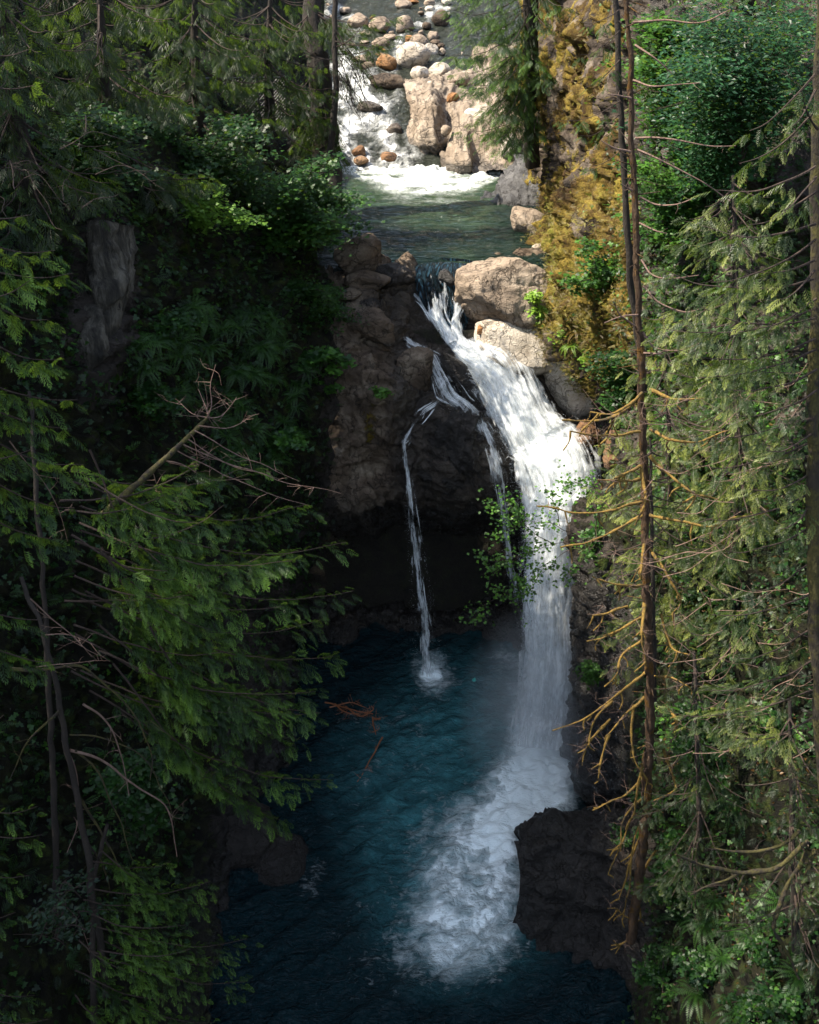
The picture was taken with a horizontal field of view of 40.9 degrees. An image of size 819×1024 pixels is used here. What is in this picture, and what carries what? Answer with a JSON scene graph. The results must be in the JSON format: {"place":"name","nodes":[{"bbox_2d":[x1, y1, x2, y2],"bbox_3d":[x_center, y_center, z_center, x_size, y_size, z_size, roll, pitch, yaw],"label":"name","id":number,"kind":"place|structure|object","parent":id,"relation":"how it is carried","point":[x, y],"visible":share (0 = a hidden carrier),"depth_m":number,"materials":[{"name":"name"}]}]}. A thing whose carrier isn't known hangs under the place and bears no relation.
{"place":"outdoors","nodes":[
{"label":"outdoors","id":0,"kind":"place"},
{"bbox_2d":[0,0,340,1023],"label":"bank","id":1,"kind":"structure","parent":0,"point":[210,852],"depth_m":26.07,"materials":[{"name":"plant"}]},
{"bbox_2d":[0,717,52,1023],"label":"western cedar","id":2,"kind":"object","parent":1,"relation":"on","point":[23,921],"visible":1,"depth_m":15.43,"materials":[{"name":"green plant"}]},
{"bbox_2d":[0,49,109,689],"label":"western cedar","id":3,"kind":"object","parent":1,"relation":"on","point":[38,367],"visible":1,"depth_m":13.90,"materials":[{"name":"green plant"}]},
{"bbox_2d":[13,866,118,953],"bbox_3d":[-5.920,6.836,18.768,1.813,1.562,1.345,0,32,0],"label":"elderberry","id":4,"kind":"object","parent":1,"relation":"on","point":[61,905],"visible":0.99,"depth_m":18.64,"materials":[{"name":"green plant"}]},
{"bbox_2d":[0,0,140,296],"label":"dark conifer","id":5,"kind":"object","parent":1,"relation":"on","point":[20,136],"visible":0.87,"depth_m":20.85,"materials":[{"name":"green plant"}]},
{"bbox_2d":[0,111,163,215],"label":"bare thicket","id":6,"kind":"object","parent":1,"relation":"on","point":[13,167],"visible":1,"depth_m":17.92,"materials":[{"name":"wood"}]},
{"bbox_2d":[0,0,198,128],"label":"dark conifer","id":7,"kind":"object","parent":1,"relation":"on","point":[60,5],"visible":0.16,"depth_m":27.10,"materials":[{"name":"green plant"}]},
{"bbox_2d":[36,100,166,199],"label":"vine maple","id":8,"kind":"object","parent":1,"relation":"on","point":[121,127],"visible":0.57,"depth_m":23.12,"materials":[{"name":"green plant"}]},
{"bbox_2d":[77,220,137,370],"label":"cliff slab","id":9,"kind":"structure","parent":1,"relation":"on","point":[109,270],"depth_m":23.70,"materials":[{"name":"stone"}]},
{"bbox_2d":[9,441,217,1004],"bbox_3d":[-5.185,4.448,18.553,3.822,13.480,1.324,-10,33,-16],"label":"dead snag","id":10,"kind":"object","parent":1,"relation":"on","point":[87,847],"visible":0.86,"depth_m":18.12,"materials":[{"name":"brown wood"}]},
{"bbox_2d":[16,0,228,226],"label":"dark conifer","id":11,"kind":"object","parent":1,"relation":"on","point":[104,78],"visible":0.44,"depth_m":25.05,"materials":[{"name":"green plant"}]},
{"bbox_2d":[82,744,178,843],"bbox_3d":[-5.347,5.861,21.806,1.798,2.721,1.513,0,32,0],"label":"salmonberry","id":12,"kind":"object","parent":1,"relation":"on","point":[140,806],"visible":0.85,"depth_m":21.33,"materials":[{"name":"green plant"}]},
{"bbox_2d":[115,376,184,421],"bbox_3d":[-6.147,-2.526,25.919,1.647,0.994,1.413,7,33,12],"label":"salmonberry","id":13,"kind":"object","parent":1,"relation":"on","point":[145,399],"visible":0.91,"depth_m":25.85,"materials":[{"name":"green plant"}]},
{"bbox_2d":[124,353,175,390],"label":"sword fern","id":14,"kind":"object","parent":1,"relation":"on","point":[144,364],"visible":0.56,"depth_m":25.77,"materials":[{"name":"green plant"}]},
{"bbox_2d":[75,823,262,1023],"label":"western cedar","id":15,"kind":"object","parent":1,"relation":"on","point":[93,1012],"visible":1,"depth_m":19.93,"materials":[{"name":"green plant"}]},
{"bbox_2d":[0,0,343,1023],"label":"ground cover","id":16,"kind":"object","parent":1,"relation":"on","point":[88,536],"visible":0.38,"depth_m":25.84,"materials":[{"name":"green plant"}]},
{"bbox_2d":[143,302,204,350],"bbox_3d":[-6.065,-4.301,26.488,2.512,1.738,1.578,6,33,10],"label":"salmonberry","id":17,"kind":"object","parent":1,"relation":"on","point":[178,320],"visible":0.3,"depth_m":25.95,"materials":[{"name":"green plant"}]},
{"bbox_2d":[110,0,253,83],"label":"dark conifer","id":18,"kind":"object","parent":1,"relation":"on","point":[218,4],"visible":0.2,"depth_m":34.58,"materials":[{"name":"green plant"}]},
{"bbox_2d":[27,391,361,915],"bbox_3d":[-4.222,3.938,20.780,7.142,12.752,3.661,-13,34,-19],"label":"western cedar","id":19,"kind":"object","parent":1,"relation":"on","point":[189,700],"visible":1,"depth_m":19.13,"materials":[{"name":"green plant"}]},
{"bbox_2d":[123,0,293,205],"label":"dark conifer","id":20,"kind":"object","parent":1,"relation":"on","point":[197,89],"visible":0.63,"depth_m":30.30,"materials":[{"name":"green plant"}]},
{"bbox_2d":[136,103,285,193],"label":"vine maple","id":21,"kind":"object","parent":1,"relation":"on","point":[208,162],"visible":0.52,"depth_m":29.37,"materials":[{"name":"green plant"}]},
{"bbox_2d":[100,362,340,516],"bbox_3d":[-3.265,-1.148,18.571,4.098,2.846,1.378,-9,33,-14],"label":"mossy snag","id":22,"kind":"object","parent":1,"relation":"on","point":[143,478],"visible":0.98,"depth_m":18.17,"materials":[{"name":"brown wood"}]},
{"bbox_2d":[175,178,278,234],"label":"vine maple","id":23,"kind":"object","parent":1,"relation":"on","point":[240,217],"visible":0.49,"depth_m":28.49,"materials":[{"name":"green plant"}]},
{"bbox_2d":[224,310,263,349],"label":"sword fern","id":24,"kind":"object","parent":1,"relation":"on","point":[248,321],"visible":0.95,"depth_m":29.88,"materials":[{"name":"green plant"}]},
{"bbox_2d":[226,794,277,869],"bbox_3d":[-5.298,9.152,31.682,3.004,1.888,2.501,0,32,0],"label":"boulder","id":25,"kind":"object","parent":1,"relation":"on","point":[248,843],"visible":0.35,"depth_m":30.87,"materials":[{"name":"stone"}]},
{"bbox_2d":[208,0,346,174],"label":"dark conifer","id":26,"kind":"object","parent":1,"relation":"on","point":[270,108],"visible":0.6,"depth_m":35.31,"materials":[{"name":"green plant"}]},
{"bbox_2d":[268,425,314,459],"bbox_3d":[-3.322,-1.949,31.271,1.337,0.695,1.854,-25,40,-34],"label":"salmonberry","id":27,"kind":"object","parent":1,"relation":"on","point":[284,441],"visible":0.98,"depth_m":31.00,"materials":[{"name":"green plant"}]},
{"bbox_2d":[228,143,384,269],"bbox_3d":[-3.696,-9.322,33.067,5.874,3.668,5.633,0,32,0],"label":"vine maple","id":28,"kind":"object","parent":1,"relation":"on","point":[309,211],"visible":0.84,"depth_m":32.18,"materials":[{"name":"green plant"}]},
{"bbox_2d":[278,277,368,337],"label":"vine maple","id":29,"kind":"object","parent":1,"relation":"on","point":[310,290],"visible":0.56,"depth_m":32.38,"materials":[{"name":"green plant"}]},
{"bbox_2d":[293,266,354,326],"bbox_3d":[-3.123,-6.495,33.313,2.531,1.628,2.810,-11,34,-17],"label":"huckleberry","id":30,"kind":"object","parent":1,"relation":"on","point":[326,301],"visible":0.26,"depth_m":32.98,"materials":[{"name":"green plant"}]},
{"bbox_2d":[297,345,357,394],"bbox_3d":[-2.673,-4.240,32.577,2.301,1.580,1.498,0,32,0],"label":"salmonberry","id":31,"kind":"object","parent":1,"relation":"on","point":[321,354],"visible":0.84,"depth_m":32.24,"materials":[{"name":"green plant"}]},
{"bbox_2d":[258,0,404,232],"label":"leaning conifer","id":32,"kind":"object","parent":1,"relation":"on","point":[315,22],"visible":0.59,"depth_m":37.87,"materials":[{"name":"green plant"}]},
{"bbox_2d":[295,0,412,184],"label":"slender conifer","id":33,"kind":"object","parent":1,"relation":"on","point":[334,106],"visible":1,"depth_m":35.46,"materials":[{"name":"green plant"}]},
{"bbox_2d":[306,327,516,610],"bbox_3d":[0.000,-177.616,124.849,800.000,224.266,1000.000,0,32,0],"label":"ground","id":34,"kind":"structure","parent":0,"point":[381,571],"depth_m":40.01,"materials":[{"name":"stone"}]},
{"bbox_2d":[303,247,589,691],"bbox_3d":[1.214,-0.085,37.670,10.600,16.270,10.042,0,32,0],"label":"falls rock step","id":35,"kind":"object","parent":34,"relation":"on","point":[368,475],"visible":0.37,"depth_m":35.15,"materials":[{"name":"stone"}]},
{"bbox_2d":[333,233,381,273],"bbox_3d":[-1.682,-8.283,35.591,1.591,1.427,1.192,0,32,0],"label":"boulder","id":36,"kind":"object","parent":35,"relation":"on","point":[365,253],"visible":0.89,"depth_m":35.13,"materials":[{"name":"stone"}]},
{"bbox_2d":[344,270,390,290],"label":"boulder","id":37,"kind":"object","parent":35,"relation":"on","point":[369,279],"visible":0.89,"depth_m":34.60,"materials":[{"name":"stone"}]},
{"bbox_2d":[347,306,394,346],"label":"boulder","id":38,"kind":"object","parent":35,"relation":"on","point":[379,329],"visible":0.94,"depth_m":33.70,"materials":[{"name":"stone"}]},
{"bbox_2d":[375,263,414,286],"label":"boulder","id":39,"kind":"object","parent":35,"relation":"on","point":[399,274],"visible":0.73,"depth_m":35.05,"materials":[{"name":"stone"}]},
{"bbox_2d":[396,346,433,391],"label":"boulder","id":40,"kind":"object","parent":35,"relation":"on","point":[415,363],"visible":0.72,"depth_m":34.13,"materials":[{"name":"stone"}]},
{"bbox_2d":[404,403,441,676],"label":"thin waterfall","id":41,"kind":"structure","parent":35,"relation":"on","point":[422,602],"depth_m":36.32,"materials":[{"name":"liquid"}]},
{"bbox_2d":[417,401,488,495],"bbox_3d":[1.417,-2.077,35.251,2.606,3.194,2.552,10,33,15],"label":"boulder","id":42,"kind":"object","parent":35,"relation":"on","point":[462,439],"visible":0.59,"depth_m":34.30,"materials":[{"name":"stone"}]},
{"bbox_2d":[437,353,488,411],"bbox_3d":[2.149,-3.717,35.403,2.540,3.115,0.804,0,32,0],"label":"boulder","id":43,"kind":"object","parent":35,"relation":"on","point":[451,366],"visible":0.44,"depth_m":34.83,"materials":[{"name":"stone"}]},
{"bbox_2d":[407,339,527,598],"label":"cascade","id":44,"kind":"object","parent":35,"relation":"on","point":[485,428],"visible":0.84,"depth_m":34.52,"materials":[{"name":"liquid"}]},
{"bbox_2d":[414,258,598,749],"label":"waterfall","id":45,"kind":"structure","parent":35,"relation":"on","point":[535,435],"depth_m":34.40,"materials":[{"name":"liquid"}]},
{"bbox_2d":[574,419,601,447],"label":"boulder","id":46,"kind":"object","parent":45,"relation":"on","point":[591,428],"visible":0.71,"depth_m":34.72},
{"bbox_2d":[474,318,557,376],"bbox_3d":[3.727,-5.283,35.036,2.872,1.810,2.263,-10,33,-15],"label":"boulder","id":47,"kind":"object","parent":35,"relation":"on","point":[514,343],"visible":0.64,"depth_m":34.34,"materials":[{"name":"stone"}]},
{"bbox_2d":[542,342,594,424],"bbox_3d":[5.204,-4.215,35.340,2.014,3.330,1.252,-15,35,-22],"label":"boulder","id":48,"kind":"object","parent":35,"relation":"on","point":[570,405],"visible":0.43,"depth_m":35.26,"materials":[{"name":"stone"}]},
{"bbox_2d":[403,41,520,154],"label":"bedrock bluff","id":49,"kind":"structure","parent":34,"relation":"on","point":[429,119],"depth_m":47.02,"materials":[{"name":"stone"}]},
{"bbox_2d":[439,94,513,174],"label":"bedrock rib","id":50,"kind":"object","parent":34,"relation":"on","point":[457,156],"visible":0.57,"depth_m":45.64,"materials":[{"name":"stone"}]},
{"bbox_2d":[472,119,523,173],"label":"bedrock ramp","id":51,"kind":"structure","parent":34,"relation":"on","point":[487,164],"depth_m":44.44,"materials":[{"name":"stone"}]},
{"bbox_2d":[454,256,547,328],"bbox_3d":[2.986,-6.928,35.167,3.118,2.476,2.488,0,32,0],"label":"boulder","id":52,"kind":"object","parent":34,"relation":"on","point":[496,288],"visible":0.87,"depth_m":34.40,"materials":[{"name":"stone"}]},
{"bbox_2d":[480,147,539,206],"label":"slate ledge","id":53,"kind":"object","parent":34,"relation":"on","point":[512,188],"visible":0.45,"depth_m":41.34,"materials":[{"name":"stone"}]},
{"bbox_2d":[453,460,610,626],"bbox_3d":[3.192,0.916,28.690,4.066,4.828,1.482,-3,32,-4],"label":"leaning sapling","id":54,"kind":"object","parent":34,"relation":"on","point":[520,584],"visible":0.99,"depth_m":28.73,"materials":[{"name":"green plant"}]},
{"bbox_2d":[513,804,656,988],"bbox_3d":[4.917,9.962,31.109,4.400,7.030,9.235,2,32,4],"label":"rock buttress","id":55,"kind":"object","parent":34,"relation":"on","point":[567,890],"visible":0.77,"depth_m":28.74,"materials":[{"name":"stone"}]},
{"bbox_2d":[209,622,634,1023],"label":"pool","id":56,"kind":"structure","parent":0,"point":[397,903],"depth_m":31.19,"materials":[{"name":"teal liquid"}]},
{"bbox_2d":[248,831,308,885],"bbox_3d":[-3.895,10.143,31.472,2.107,1.520,2.135,0,32,0],"label":"boulder","id":57,"kind":"object","parent":56,"relation":"in","point":[281,861],"visible":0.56,"depth_m":30.86,"materials":[{"name":"stone"}]},
{"bbox_2d":[325,696,382,781],"bbox_3d":[-1.411,7.108,35.489,1.773,0.778,3.829,-10,33,-16],"label":"driftwood","id":58,"kind":"object","parent":56,"relation":"on","point":[350,709],"visible":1,"depth_m":36.24,"materials":[{"name":"brown wood"}]},
{"bbox_2d":[324,0,523,170],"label":"upstream rapids","id":59,"kind":"structure","parent":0,"point":[377,140],"depth_m":52.32,"materials":[{"name":"liquid"}]},
{"bbox_2d":[370,73,404,88],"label":"boulder","id":60,"kind":"object","parent":59,"relation":"on","point":[391,81],"visible":0.68,"depth_m":50.51,"materials":[{"name":"stone"}]},
{"bbox_2d":[396,42,430,67],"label":"boulder","id":61,"kind":"object","parent":59,"relation":"on","point":[411,54],"visible":0.84,"depth_m":52.65,"materials":[{"name":"stone"}]},
{"bbox_2d":[316,164,548,272],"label":"pool","id":62,"kind":"structure","parent":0,"point":[434,213],"depth_m":39.85,"materials":[{"name":"green liquid"}]},
{"bbox_2d":[510,206,542,234],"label":"boulder","id":63,"kind":"object","parent":62,"relation":"on","point":[520,217],"visible":0.5,"depth_m":37.97,"materials":[{"name":"stone"}]},
{"bbox_2d":[505,0,818,491],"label":"mossy cliff","id":64,"kind":"structure","parent":0,"point":[593,11],"depth_m":30.59,"materials":[{"name":"plant"}]},
{"bbox_2d":[437,0,575,169],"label":"drooping conifer","id":65,"kind":"object","parent":64,"relation":"on","point":[529,133],"visible":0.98,"depth_m":35.52,"materials":[{"name":"green plant"}]},
{"bbox_2d":[524,289,550,326],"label":"bright fern tuft","id":66,"kind":"object","parent":64,"relation":"on","point":[534,295],"visible":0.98,"depth_m":34.29,"materials":[{"name":"green plant"}]},
{"bbox_2d":[550,236,625,306],"bbox_3d":[5.346,-6.825,30.930,2.414,2.334,2.812,17,36,25],"label":"salmonberry","id":67,"kind":"object","parent":64,"relation":"on","point":[602,274],"visible":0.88,"depth_m":30.50,"materials":[{"name":"green plant"}]},
{"bbox_2d":[509,0,700,402],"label":"moss tufts","id":68,"kind":"object","parent":64,"relation":"on","point":[588,388],"visible":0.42,"depth_m":33.03,"materials":[{"name":"plant"}]},
{"bbox_2d":[553,0,679,392],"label":"dark hemlock","id":69,"kind":"object","parent":64,"relation":"on","point":[618,77],"visible":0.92,"depth_m":21.93,"materials":[{"name":"brown plant"}]},
{"bbox_2d":[579,348,653,433],"bbox_3d":[5.629,-3.398,29.481,2.175,2.522,2.474,0,32,0],"label":"salmonberry","id":70,"kind":"object","parent":64,"relation":"on","point":[616,385],"visible":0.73,"depth_m":29.31,"materials":[{"name":"green plant"}]},
{"bbox_2d":[595,10,712,150],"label":"vine maple","id":71,"kind":"object","parent":64,"relation":"on","point":[657,31],"visible":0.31,"depth_m":24.33,"materials":[{"name":"green plant"}]},
{"bbox_2d":[604,124,726,256],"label":"vine maple","id":72,"kind":"object","parent":64,"relation":"on","point":[664,213],"visible":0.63,"depth_m":24.67,"materials":[{"name":"green plant"}]},
{"bbox_2d":[538,0,818,505],"bbox_3d":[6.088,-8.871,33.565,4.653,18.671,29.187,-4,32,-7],"label":"ground cover","id":73,"kind":"object","parent":64,"relation":"on","point":[674,306],"visible":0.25,"depth_m":25.23,"materials":[{"name":"green plant"}]},
{"bbox_2d":[611,0,816,165],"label":"alder","id":74,"kind":"object","parent":73,"relation":"on","point":[746,96],"visible":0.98,"depth_m":19.82,"materials":[{"name":"green plant"}]},
{"bbox_2d":[643,86,785,217],"bbox_3d":[6.119,-7.395,22.124,2.935,2.811,3.145,11,34,18],"label":"alder","id":75,"kind":"object","parent":64,"relation":"on","point":[719,163],"visible":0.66,"depth_m":22.01,"materials":[{"name":"green plant"}]},
{"bbox_2d":[559,474,818,1023],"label":"bank","id":76,"kind":"structure","parent":0,"point":[581,702],"depth_m":24.20,"materials":[{"name":"plant"}]},
{"bbox_2d":[573,659,604,689],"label":"lady fern tuft","id":77,"kind":"object","parent":76,"relation":"on","point":[592,670],"visible":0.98,"depth_m":30.39,"materials":[{"name":"green plant"}]},
{"bbox_2d":[578,513,609,563],"bbox_3d":[5.156,0.842,29.905,1.154,1.231,1.176,-27,41,-36],"label":"salmonberry","id":78,"kind":"object","parent":76,"relation":"on","point":[589,535],"visible":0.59,"depth_m":29.64,"materials":[{"name":"green plant"}]},
{"bbox_2d":[587,439,713,701],"bbox_3d":[4.899,1.294,22.303,2.788,6.264,2.461,0,32,0],"label":"grey green cedar","id":79,"kind":"object","parent":76,"relation":"on","point":[652,586],"visible":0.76,"depth_m":22.10,"materials":[{"name":"green plant"}]},
{"bbox_2d":[627,943,677,1003],"bbox_3d":[5.716,10.369,24.695,1.230,0.897,1.627,-10,33,-15],"label":"understory shrub","id":80,"kind":"object","parent":76,"relation":"on","point":[649,971],"visible":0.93,"depth_m":24.80,"materials":[{"name":"green plant"}]},
{"bbox_2d":[536,0,770,953],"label":"mossy dead hemlock","id":81,"kind":"object","parent":76,"relation":"on","point":[645,515],"visible":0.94,"depth_m":20.07,"materials":[{"name":"wood"}]},
{"bbox_2d":[618,865,689,916],"bbox_3d":[5.740,8.474,25.046,1.418,0.597,1.385,25,40,34],"label":"understory shrub","id":82,"kind":"object","parent":76,"relation":"on","point":[671,905],"visible":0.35,"depth_m":24.67,"materials":[{"name":"green plant"}]},
{"bbox_2d":[575,310,733,654],"bbox_3d":[6.050,-0.170,23.857,4.371,7.923,3.774,0,32,0],"label":"grey green cedar","id":83,"kind":"object","parent":76,"relation":"on","point":[651,417],"visible":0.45,"depth_m":23.79,"materials":[{"name":"green plant"}]},
{"bbox_2d":[654,825,696,912],"bbox_3d":[6.101,7.926,24.675,1.340,1.083,1.520,16,35,23],"label":"understory shrub","id":84,"kind":"object","parent":76,"relation":"on","point":[671,835],"visible":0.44,"depth_m":24.88,"materials":[{"name":"green plant"}]},
{"bbox_2d":[665,979,714,1023],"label":"sword fern","id":85,"kind":"object","parent":76,"relation":"on","point":[694,994],"visible":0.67,"depth_m":22.89,"materials":[{"name":"green plant"}]},
{"bbox_2d":[617,651,764,926],"bbox_3d":[6.004,5.901,22.502,3.431,5.819,3.272,0,32,0],"label":"grey green cedar","id":86,"kind":"object","parent":76,"relation":"on","point":[697,838],"visible":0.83,"depth_m":22.40,"materials":[{"name":"green plant"}]},
{"bbox_2d":[670,695,715,741],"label":"understory shrub","id":87,"kind":"object","parent":76,"relation":"on","point":[682,708],"visible":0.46,"depth_m":24.30,"materials":[{"name":"green plant"}]},
{"bbox_2d":[671,945,719,993],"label":"understory shrub","id":88,"kind":"object","parent":76,"relation":"on","point":[700,965],"visible":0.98,"depth_m":22.66,"materials":[{"name":"green plant"}]},
{"bbox_2d":[670,730,727,773],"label":"understory shrub","id":89,"kind":"object","parent":76,"relation":"on","point":[677,743],"visible":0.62,"depth_m":23.70,"materials":[{"name":"green plant"}]},
{"bbox_2d":[669,730,728,795],"bbox_3d":[6.466,5.459,23.827,1.238,1.359,1.520,-6,32,-9],"label":"understory shrub","id":90,"kind":"object","parent":76,"relation":"on","point":[687,773],"visible":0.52,"depth_m":23.66,"materials":[{"name":"green plant"}]},
{"bbox_2d":[676,900,722,951],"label":"sword fern","id":91,"kind":"object","parent":76,"relation":"on","point":[702,928],"visible":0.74,"depth_m":23.20,"materials":[{"name":"green plant"}]},
{"bbox_2d":[593,351,813,771],"bbox_3d":[5.315,1.129,17.661,5.446,8.822,2.740,0,32,0],"label":"bare thicket","id":92,"kind":"object","parent":76,"relation":"on","point":[644,423],"visible":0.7,"depth_m":17.26,"materials":[{"name":"wood"}]},
{"bbox_2d":[690,889,730,928],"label":"sword fern","id":93,"kind":"object","parent":76,"relation":"on","point":[713,901],"visible":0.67,"depth_m":22.95,"materials":[{"name":"green plant"}]},
{"bbox_2d":[620,468,818,1023],"bbox_3d":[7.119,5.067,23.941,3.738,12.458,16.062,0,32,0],"label":"ground cover","id":94,"kind":"object","parent":76,"relation":"on","point":[721,673],"visible":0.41,"depth_m":23.09,"materials":[{"name":"green plant"}]},
{"bbox_2d":[705,940,737,984],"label":"sword fern","id":95,"kind":"object","parent":76,"relation":"on","point":[722,958],"visible":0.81,"depth_m":22.56,"materials":[{"name":"green plant"}]},
{"bbox_2d":[638,175,807,694],"bbox_3d":[7.030,-0.677,21.750,4.538,11.077,3.959,0,32,0],"label":"grey green cedar","id":96,"kind":"object","parent":76,"relation":"on","point":[737,504],"visible":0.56,"depth_m":21.59,"materials":[{"name":"green plant"}]},
{"bbox_2d":[638,0,818,790],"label":"grey green cedar","id":97,"kind":"object","parent":76,"relation":"on","point":[811,476],"visible":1,"depth_m":14.88,"materials":[{"name":"green plant"}]},
{"bbox_2d":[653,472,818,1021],"bbox_3d":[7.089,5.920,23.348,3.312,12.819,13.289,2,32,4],"label":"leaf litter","id":98,"kind":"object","parent":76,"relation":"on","point":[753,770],"visible":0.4,"depth_m":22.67,"materials":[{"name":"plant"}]},
{"bbox_2d":[717,982,779,1023],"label":"understory shrub","id":99,"kind":"object","parent":76,"relation":"on","point":[740,1008],"visible":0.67,"depth_m":21.19,"materials":[{"name":"green plant"}]},
{"bbox_2d":[725,891,790,980],"bbox_3d":[6.924,8.325,21.320,1.409,1.196,1.613,0,32,0],"label":"understory shrub","id":100,"kind":"object","parent":76,"relation":"on","point":[761,956],"visible":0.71,"depth_m":21.16,"materials":[{"name":"green plant"}]},
{"bbox_2d":[730,696,793,751],"bbox_3d":[7.212,4.128,21.802,1.164,1.437,2.198,-4,32,-7],"label":"understory shrub","id":101,"kind":"object","parent":76,"relation":"on","point":[770,714],"visible":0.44,"depth_m":21.86,"materials":[{"name":"green plant"}]},
{"bbox_2d":[714,700,818,1001],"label":"grey green cedar","id":102,"kind":"object","parent":76,"relation":"on","point":[793,824],"visible":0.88,"depth_m":19.17,"materials":[{"name":"green plant"}]},
{"bbox_2d":[667,825,818,979],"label":"mossy limb","id":103,"kind":"object","parent":102,"relation":"attached to","point":[788,859],"visible":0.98,"depth_m":18.98,"materials":[{"name":"brown plant"}]},
{"bbox_2d":[741,975,811,1023],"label":"understory shrub","id":104,"kind":"object","parent":76,"relation":"on","point":[789,1008],"visible":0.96,"depth_m":20.45,"materials":[{"name":"green plant"}]},
{"bbox_2d":[771,948,814,1006],"bbox_3d":[7.378,8.762,20.782,1.224,0.353,1.394,3,41,12],"label":"sword fern","id":105,"kind":"object","parent":76,"relation":"on","point":[794,978],"visible":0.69,"depth_m":20.65,"materials":[{"name":"green plant"}]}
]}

